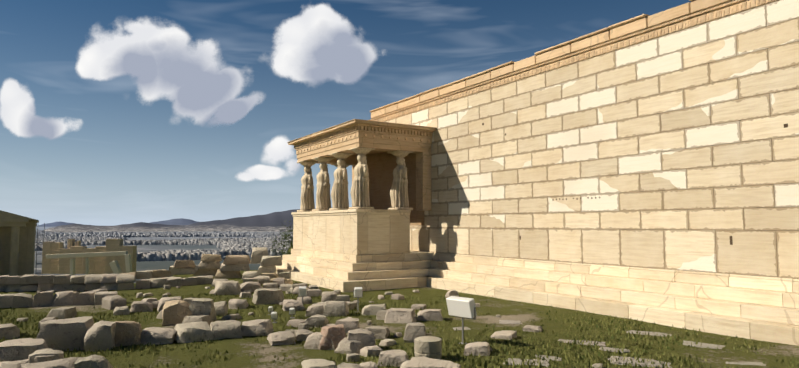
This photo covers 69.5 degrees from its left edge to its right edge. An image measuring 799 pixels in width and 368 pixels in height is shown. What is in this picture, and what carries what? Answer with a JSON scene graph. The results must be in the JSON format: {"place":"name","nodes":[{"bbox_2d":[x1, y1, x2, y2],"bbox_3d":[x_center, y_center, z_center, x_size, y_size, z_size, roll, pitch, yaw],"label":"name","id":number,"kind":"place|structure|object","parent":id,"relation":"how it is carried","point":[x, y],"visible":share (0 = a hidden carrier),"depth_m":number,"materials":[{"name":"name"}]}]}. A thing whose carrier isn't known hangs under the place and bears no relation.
{"place":"outdoors","nodes":[
{"label":"outdoors","id":0,"kind":"place"},
{"bbox_2d":[0,79,80,138],"bbox_3d":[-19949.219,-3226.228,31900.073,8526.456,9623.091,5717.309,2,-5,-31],"label":"cloud","id":1,"kind":"structure","parent":0,"point":[18,117],"depth_m":31913.33,"materials":[{"name":"white"}]},
{"bbox_2d":[36,222,75,226],"bbox_3d":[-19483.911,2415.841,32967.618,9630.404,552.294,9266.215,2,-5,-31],"label":"blue hill","id":2,"kind":"structure","parent":0,"point":[54,224],"depth_m":32264.56,"materials":[{"name":"blue"}]},
{"bbox_2d":[34,227,281,282],"bbox_3d":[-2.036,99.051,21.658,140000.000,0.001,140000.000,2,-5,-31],"label":"city ground","id":3,"kind":"structure","parent":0,"point":[151,265],"depth_m":2270.28,"materials":[{"name":"grey"}]},
{"bbox_2d":[35,230,292,260],"bbox_3d":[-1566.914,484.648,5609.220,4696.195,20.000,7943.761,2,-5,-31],"label":"city buildings","id":4,"kind":"structure","parent":0,"point":[245,245],"depth_m":2826.03,"materials":[{"name":"white"}]},
{"bbox_2d":[76,19,262,123],"bbox_3d":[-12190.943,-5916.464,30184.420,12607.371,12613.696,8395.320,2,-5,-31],"label":"cloud","id":5,"kind":"structure","parent":0,"point":[198,83],"depth_m":30180.06,"materials":[{"name":"white"}]},
{"bbox_2d":[43,209,299,231],"bbox_3d":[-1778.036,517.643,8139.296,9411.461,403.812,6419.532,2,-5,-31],"label":"distant hills","id":6,"kind":"structure","parent":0,"point":[270,222],"depth_m":7653.46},
{"bbox_2d":[150,218,196,224],"bbox_3d":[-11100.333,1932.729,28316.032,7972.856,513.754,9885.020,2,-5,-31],"label":"blue hill","id":7,"kind":"structure","parent":0,"point":[181,221],"depth_m":28127.87,"materials":[{"name":"blue"}]},
{"bbox_2d":[237,136,299,180],"bbox_3d":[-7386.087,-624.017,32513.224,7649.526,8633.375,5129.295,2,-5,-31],"label":"cloud","id":8,"kind":"structure","parent":0,"point":[277,149],"depth_m":32508.34,"materials":[{"name":"white"}]},
{"bbox_2d":[210,4,375,125],"bbox_3d":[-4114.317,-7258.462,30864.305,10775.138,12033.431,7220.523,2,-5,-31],"label":"cloud","id":9,"kind":"structure","parent":0,"point":[318,43],"depth_m":30866.90,"materials":[{"name":"white"}]},
{"bbox_2d":[0,0,690,225],"label":"sky","id":10,"kind":"structure","parent":0,"point":[129,159],"materials":[{"name":"blue"}]},
{"bbox_2d":[0,248,798,367],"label":"grass","id":11,"kind":"structure","parent":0,"point":[246,350],"depth_m":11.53,"materials":[{"name":"green plant"}]},
{"bbox_2d":[0,210,38,275],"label":"building","id":12,"kind":"structure","parent":11,"relation":"on","point":[17,243],"depth_m":109.86,"materials":[{"name":"beige stone"}]},
{"bbox_2d":[35,223,44,274],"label":"scaffolding","id":13,"kind":"object","parent":11,"relation":"on","point":[36,251],"visible":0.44,"depth_m":113.34,"materials":[{"name":"grey metal"}]},
{"bbox_2d":[41,239,136,273],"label":"ruins walls","id":14,"kind":"structure","parent":11,"relation":"on","point":[99,264],"depth_m":87.98,"materials":[{"name":"beige stone"}]},
{"bbox_2d":[46,251,131,274],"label":"ruins restoration beams","id":15,"kind":"structure","parent":11,"relation":"on","point":[115,267],"depth_m":79.62,"materials":[{"name":"beige painted metal"}]},
{"bbox_2d":[268,306,273,314],"bbox_3d":[-3.286,3.277,14.692,0.130,0.319,0.147,0,-4,-1],"label":"floodlight","id":16,"kind":"object","parent":11,"relation":"on","point":[270,309],"visible":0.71,"depth_m":14.67,"materials":[{"name":"grey"}]},
{"bbox_2d":[271,312,277,322],"bbox_3d":[-2.947,3.187,13.552,0.150,0.359,0.161,0,-4,-2],"label":"floodlight","id":17,"kind":"object","parent":11,"relation":"on","point":[274,315],"visible":0.77,"depth_m":13.52,"materials":[{"name":"grey"}]},
{"bbox_2d":[266,220,292,257],"bbox_3d":[-5.669,4.767,30.481,2.803,5.743,2.763,2,-5,-31],"label":"olive tree","id":18,"kind":"object","parent":11,"relation":"on","point":[286,242],"visible":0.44,"depth_m":30.57,"materials":[{"name":"green plant"}]},
{"bbox_2d":[289,308,294,317],"bbox_3d":[-2.652,3.234,14.221,0.150,0.359,0.161,0,-4,-4],"label":"floodlight","id":19,"kind":"object","parent":11,"relation":"on","point":[291,311],"visible":0.83,"depth_m":14.19,"materials":[{"name":"grey"}]},
{"bbox_2d":[298,286,306,302],"bbox_3d":[-2.599,3.118,15.455,0.230,0.737,0.213,0,-4,-5],"label":"sign","id":20,"kind":"object","parent":11,"relation":"on","point":[302,291],"visible":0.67,"depth_m":15.43,"materials":[{"name":"grey"}]},
{"bbox_2d":[275,119,435,291],"bbox_3d":[-1.934,1.096,24.841,5.220,6.470,8.640,2,-5,-31],"label":"caryatid porch","id":21,"kind":"object","parent":11,"relation":"on","point":[349,250],"visible":0.83,"depth_m":22.48,"materials":[{"name":"stone"}]},
{"bbox_2d":[297,161,317,211],"bbox_3d":[-4.269,0.137,26.651,0.768,2.340,0.893,2,-5,-31],"label":"caryatid","id":22,"kind":"object","parent":21,"relation":"on","point":[307,197],"visible":1,"depth_m":26.37,"materials":[{"name":"stone"}]},
{"bbox_2d":[312,157,334,210],"bbox_3d":[-3.333,0.028,25.117,0.768,2.340,0.891,2,-5,-31],"label":"caryatid","id":23,"kind":"object","parent":21,"relation":"on","point":[323,200],"visible":1,"depth_m":24.84,"materials":[{"name":"stone"}]},
{"bbox_2d":[329,152,353,209],"bbox_3d":[-2.398,-0.080,23.587,0.768,2.340,0.891,2,-5,-31],"label":"caryatid","id":24,"kind":"object","parent":21,"relation":"on","point":[339,195],"visible":1,"depth_m":23.33,"materials":[{"name":"stone"}]},
{"bbox_2d":[331,163,351,166],"bbox_3d":[-2.774,0.201,27.559,0.768,2.340,0.888,2,-5,-31],"label":"caryatid","id":25,"kind":"object","parent":21,"relation":"on","point":[336,164],"depth_m":27.45,"materials":[{"name":"stone"}]},
{"bbox_2d":[348,147,374,208],"bbox_3d":[-1.462,-0.189,22.055,0.768,2.340,0.890,2,-5,-31],"label":"caryatid","id":26,"kind":"object","parent":21,"relation":"on","point":[359,192],"visible":1,"depth_m":21.79,"materials":[{"name":"stone"}]},
{"bbox_2d":[387,150,412,209],"bbox_3d":[0.032,-0.124,22.963,0.768,2.340,0.887,2,-5,-31],"label":"caryatid","id":27,"kind":"object","parent":21,"relation":"on","point":[399,194],"visible":1,"depth_m":22.70,"materials":[{"name":"stone"}]},
{"bbox_2d":[354,287,362,312],"bbox_3d":[-1.069,3.053,14.931,0.230,0.757,0.213,1,-4,-10],"label":"sign","id":28,"kind":"object","parent":11,"relation":"on","point":[358,292],"visible":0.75,"depth_m":14.91,"materials":[{"name":"grey"}]},
{"bbox_2d":[0,247,765,367],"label":"foundation stones","id":29,"kind":"object","parent":11,"relation":"on","point":[192,319],"visible":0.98,"depth_m":12.80,"materials":[{"name":"beige stone"}]},
{"bbox_2d":[446,296,476,343],"bbox_3d":[1.172,2.635,10.905,0.235,0.966,0.610,4,-6,-44],"label":"information sign","id":30,"kind":"object","parent":11,"relation":"on","point":[462,307],"visible":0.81,"depth_m":10.85,"materials":[{"name":"grey"}]},
{"bbox_2d":[370,0,798,345],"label":"erechtheion wall base and crown","id":31,"kind":"object","parent":11,"relation":"on","point":[762,308],"visible":0.65,"depth_m":14.84},
{"bbox_2d":[384,0,798,278],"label":"stone wall","id":32,"kind":"structure","parent":0,"point":[678,150],"depth_m":14.99,"materials":[{"name":"beige stone"}]},
{"bbox_2d":[298,0,773,152],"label":"carved frieze","id":33,"kind":"object","parent":32,"relation":"attached to","point":[694,21],"visible":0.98,"depth_m":16.75,"materials":[{"name":"beige stone"}]},
{"bbox_2d":[482,123,787,244],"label":"wall holes","id":34,"kind":"object","parent":32,"relation":"in","point":[731,240],"visible":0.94,"depth_m":14.53,"materials":[{"name":"brown stone"}]}
]}

